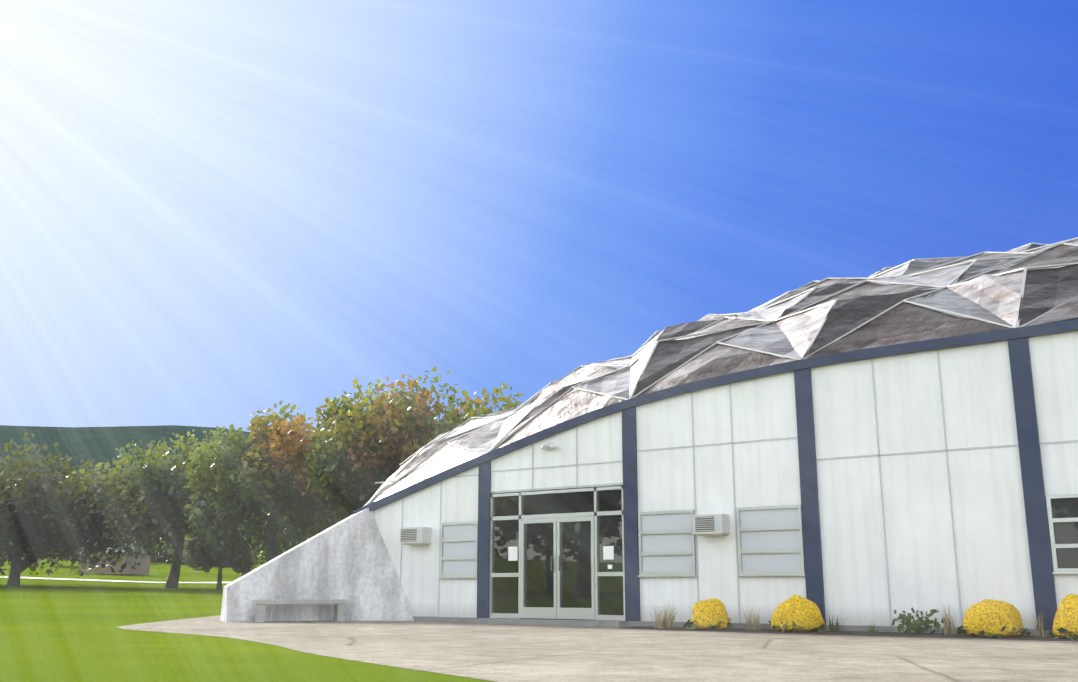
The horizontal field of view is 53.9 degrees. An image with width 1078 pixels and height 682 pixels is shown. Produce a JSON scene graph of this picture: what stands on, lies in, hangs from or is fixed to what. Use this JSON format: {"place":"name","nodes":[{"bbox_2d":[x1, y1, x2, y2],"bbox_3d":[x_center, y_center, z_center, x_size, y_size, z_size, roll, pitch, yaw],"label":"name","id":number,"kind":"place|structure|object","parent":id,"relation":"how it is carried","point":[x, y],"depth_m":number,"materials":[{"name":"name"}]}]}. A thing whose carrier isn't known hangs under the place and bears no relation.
{"place":"outdoors","nodes":[
{"label":"outdoors","id":0,"kind":"place"},
{"bbox_2d":[78,537,152,574],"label":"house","id":1,"kind":"structure","parent":0,"point":[143,568],"depth_m":125.66,"materials":[{"name":"brown"}]},
{"bbox_2d":[0,425,301,550],"bbox_3d":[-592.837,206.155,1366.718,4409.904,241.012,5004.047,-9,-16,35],"label":"hill","id":2,"kind":"structure","parent":0,"point":[99,444],"depth_m":1115.60,"materials":[{"name":"green plant"}]},
{"bbox_2d":[0,550,495,681],"bbox_3d":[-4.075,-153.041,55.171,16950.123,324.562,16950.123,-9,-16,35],"label":"lawn","id":3,"kind":"structure","parent":0,"point":[53,630],"depth_m":14.29,"materials":[{"name":"green plant"}]},
{"bbox_2d":[0,429,155,585],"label":"dark tree","id":4,"kind":"object","parent":3,"relation":"on","point":[41,518],"depth_m":75.71,"materials":[{"name":"green plant"}]},
{"bbox_2d":[51,525,124,561],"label":"tree by house","id":5,"kind":"object","parent":3,"relation":"on","point":[65,559],"depth_m":152.90,"materials":[{"name":"green plant"}]},
{"bbox_2d":[2,577,232,582],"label":"road strip","id":6,"kind":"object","parent":3,"relation":"on","point":[110,580],"depth_m":101.11,"materials":[{"name":"grey concrete"}]},
{"bbox_2d":[150,543,170,561],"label":"tree","id":7,"kind":"object","parent":3,"relation":"on","point":[155,559],"depth_m":186.56,"materials":[{"name":"green plant"}]},
{"bbox_2d":[66,429,278,587],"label":"tree","id":8,"kind":"object","parent":3,"relation":"on","point":[156,482],"depth_m":79.01,"materials":[{"name":"green plant"}]},
{"bbox_2d":[151,531,194,562],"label":"tree","id":9,"kind":"object","parent":3,"relation":"on","point":[162,558],"depth_m":193.79,"materials":[{"name":"green plant"}]},
{"bbox_2d":[169,538,265,566],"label":"tree","id":10,"kind":"object","parent":3,"relation":"on","point":[255,561],"depth_m":190.18,"materials":[{"name":"green plant"}]},
{"bbox_2d":[185,525,252,588],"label":"tree","id":11,"kind":"object","parent":3,"relation":"on","point":[205,556],"depth_m":79.97,"materials":[{"name":"green plant"}]},
{"bbox_2d":[233,508,288,576],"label":"tree","id":12,"kind":"object","parent":3,"relation":"on","point":[248,533],"depth_m":137.42,"materials":[{"name":"green plant"}]},
{"bbox_2d":[181,400,352,562],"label":"tall tree","id":13,"kind":"object","parent":3,"relation":"on","point":[247,476],"depth_m":73.95,"materials":[{"name":"green plant"}]},
{"bbox_2d":[244,524,306,558],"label":"tree","id":14,"kind":"object","parent":3,"relation":"on","point":[253,557],"depth_m":137.50,"materials":[{"name":"green plant"}]},
{"bbox_2d":[248,435,358,555],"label":"tree","id":15,"kind":"object","parent":3,"relation":"on","point":[295,534],"depth_m":84.85,"materials":[{"name":"green plant"}]},
{"bbox_2d":[220,508,413,621],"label":"concrete buttress","id":16,"kind":"structure","parent":3,"relation":"on","point":[349,559],"depth_m":23.80,"materials":[{"name":"grey concrete"}]},
{"bbox_2d":[261,381,435,515],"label":"tree","id":17,"kind":"object","parent":3,"relation":"on","point":[329,478],"depth_m":68.83,"materials":[{"name":"green plant"}]},
{"bbox_2d":[321,367,488,502],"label":"tree","id":18,"kind":"object","parent":3,"relation":"on","point":[398,428],"depth_m":65.89,"materials":[{"name":"green plant"}]},
{"bbox_2d":[392,382,522,473],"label":"tree","id":19,"kind":"object","parent":3,"relation":"on","point":[411,450],"depth_m":65.31,"materials":[{"name":"green plant"}]},
{"bbox_2d":[117,615,1077,681],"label":"pavement apron","id":20,"kind":"object","parent":3,"relation":"on","point":[497,652],"depth_m":12.02,"materials":[{"name":"grey concrete"}]},
{"bbox_2d":[253,599,347,621],"bbox_3d":[-5.197,5.873,23.107,2.000,0.470,0.420,6,-14,-24],"label":"concrete bench","id":21,"kind":"object","parent":20,"relation":"on","point":[339,609],"depth_m":23.00,"materials":[{"name":"grey concrete"}]},
{"bbox_2d":[620,626,1077,640],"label":"mulch bed","id":22,"kind":"object","parent":20,"relation":"on","point":[941,635],"depth_m":16.91,"materials":[{"name":"brown soil"}]},
{"bbox_2d":[649,602,681,627],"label":"ornamental grass","id":23,"kind":"object","parent":22,"relation":"on","point":[665,623],"depth_m":19.17,"materials":[{"name":"beige plant"}]},
{"bbox_2d":[683,598,732,629],"bbox_3d":[2.980,4.812,18.630,0.869,0.570,0.866,-9,-16,35],"label":"yellow flowering bush","id":24,"kind":"object","parent":22,"relation":"on","point":[710,614],"depth_m":18.40,"materials":[{"name":"yellow plant"}]},
{"bbox_2d":[742,607,766,629],"bbox_3d":[3.717,4.786,18.304,0.651,0.411,0.538,-9,-16,35],"label":"dry plant","id":25,"kind":"object","parent":22,"relation":"on","point":[755,625],"depth_m":18.27,"materials":[{"name":"beige plant"}]},
{"bbox_2d":[768,594,827,631],"bbox_3d":[4.314,4.573,17.749,0.896,0.648,0.915,3,-13,-12],"label":"yellow flowering bush","id":26,"kind":"object","parent":22,"relation":"on","point":[795,613],"depth_m":17.47,"materials":[{"name":"yellow plant"}]},
{"bbox_2d":[827,614,846,631],"bbox_3d":[4.925,4.655,17.519,0.324,0.310,0.313,-9,-16,35],"label":"plant","id":27,"kind":"object","parent":22,"relation":"on","point":[836,628],"depth_m":17.48,"materials":[{"name":"green plant"}]},
{"bbox_2d":[866,622,880,632],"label":"plant","id":28,"kind":"object","parent":22,"relation":"on","point":[872,630],"depth_m":17.11,"materials":[{"name":"green plant"}]},
{"bbox_2d":[884,607,944,634],"bbox_3d":[5.986,4.418,16.737,0.886,0.427,0.828,-9,-16,35],"label":"shrub","id":29,"kind":"object","parent":22,"relation":"on","point":[916,625],"depth_m":16.66,"materials":[{"name":"green plant"}]},
{"bbox_2d":[940,605,956,634],"bbox_3d":[6.350,4.329,16.549,0.302,0.505,0.368,6,-14,-24],"label":"plant","id":30,"kind":"object","parent":22,"relation":"on","point":[949,631],"depth_m":16.49,"materials":[{"name":"beige plant"}]},
{"bbox_2d":[956,599,1030,637],"bbox_3d":[6.796,4.180,15.910,1.008,0.593,0.970,-9,-16,35],"label":"yellow flowering bush","id":31,"kind":"object","parent":22,"relation":"on","point":[990,618],"depth_m":15.65,"materials":[{"name":"yellow plant"}]},
{"bbox_2d":[1031,611,1045,636],"bbox_3d":[7.455,4.200,15.800,0.270,0.418,0.342,9,-16,-33],"label":"plant","id":32,"kind":"object","parent":22,"relation":"on","point":[1041,633],"depth_m":15.75,"materials":[{"name":"beige plant"}]},
{"bbox_2d":[1048,594,1077,639],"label":"flowering bush","id":33,"kind":"object","parent":22,"relation":"on","point":[1065,623],"depth_m":15.16,"materials":[{"name":"yellow plant"}]},
{"bbox_2d":[375,331,1077,628],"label":"wall panels","id":34,"kind":"object","parent":3,"relation":"on","point":[991,538],"depth_m":18.29,"materials":[{"name":"white metal"}]},
{"bbox_2d":[400,527,431,544],"bbox_3d":[-2.761,4.361,23.688,0.660,0.380,0.333,-9,-16,35],"label":"air conditioner","id":35,"kind":"object","parent":34,"relation":"attached to","point":[415,535],"depth_m":23.54,"materials":[{"name":"grey metal"}]},
{"bbox_2d":[438,521,477,577],"bbox_3d":[-1.748,4.543,23.062,1.090,1.200,0.075,-9,-16,35],"label":"window","id":36,"kind":"structure","parent":34,"relation":"attached to","point":[458,548],"depth_m":23.07,"materials":[{"name":"white glass"}]},
{"bbox_2d":[540,442,554,450],"bbox_3d":[0.204,2.189,22.097,0.390,0.171,0.194,-9,-16,35],"label":"flood light","id":37,"kind":"object","parent":34,"relation":"attached to","point":[550,445],"depth_m":22.10,"materials":[{"name":"grey"}]},
{"bbox_2d":[489,486,624,620],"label":"entrance doors","id":38,"kind":"structure","parent":34,"relation":"attached to","point":[556,554],"depth_m":21.59,"materials":[{"name":"glass"}]},
{"bbox_2d":[502,486,612,619],"bbox_3d":[1.827,4.803,23.670,3.460,2.630,4.850,-9,-16,35],"label":"lobby interior","id":39,"kind":"object","parent":34,"relation":"attached to","point":[565,619],"depth_m":21.64,"materials":[{"name":"grey"}]},
{"bbox_2d":[638,510,696,576],"bbox_3d":[2.417,3.852,20.156,1.240,1.230,0.075,-9,-16,35],"label":"window","id":40,"kind":"structure","parent":34,"relation":"attached to","point":[667,547],"depth_m":20.16,"materials":[{"name":"white glass"}]},
{"bbox_2d":[693,514,729,535],"bbox_3d":[3.179,3.395,19.539,0.580,0.380,0.333,-9,-16,35],"label":"air conditioner","id":41,"kind":"object","parent":34,"relation":"attached to","point":[711,524],"depth_m":19.41,"materials":[{"name":"grey metal"}]},
{"bbox_2d":[353,319,1077,629],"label":"building frame","id":42,"kind":"object","parent":34,"relation":"attached to","point":[1045,601],"depth_m":18.78,"materials":[{"name":"blue metal"}]},
{"bbox_2d":[364,237,1077,505],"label":"roof ribs","id":43,"kind":"object","parent":42,"relation":"on","point":[767,322],"depth_m":23.20,"materials":[{"name":"grey metal"}]},
{"bbox_2d":[371,240,1077,502],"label":"dome roof","id":44,"kind":"structure","parent":43,"relation":"on","point":[991,296],"depth_m":21.21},
{"bbox_2d":[375,350,1077,625],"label":"panel joints","id":45,"kind":"object","parent":34,"relation":"attached to","point":[732,443],"depth_m":19.35,"materials":[{"name":"grey metal"}]},
{"bbox_2d":[736,505,804,575],"bbox_3d":[4.123,3.575,18.964,1.280,1.230,0.075,-9,-16,35],"label":"window","id":46,"kind":"structure","parent":34,"relation":"attached to","point":[770,540],"depth_m":18.96,"materials":[{"name":"white glass"}]},
{"bbox_2d":[1046,494,1077,573],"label":"window","id":47,"kind":"structure","parent":34,"relation":"attached to","point":[1062,509],"depth_m":16.24,"materials":[{"name":"silver metal"}]},
{"bbox_2d":[0,0,1077,436],"label":"sky","id":48,"kind":"structure","parent":0,"point":[220,213],"materials":[{"name":"blue"}]},
{"bbox_2d":[412,616,1052,635],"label":"plinth wall","id":49,"kind":"structure","parent":0,"point":[614,623],"depth_m":20.38,"materials":[{"name":"grey concrete"}]}
]}

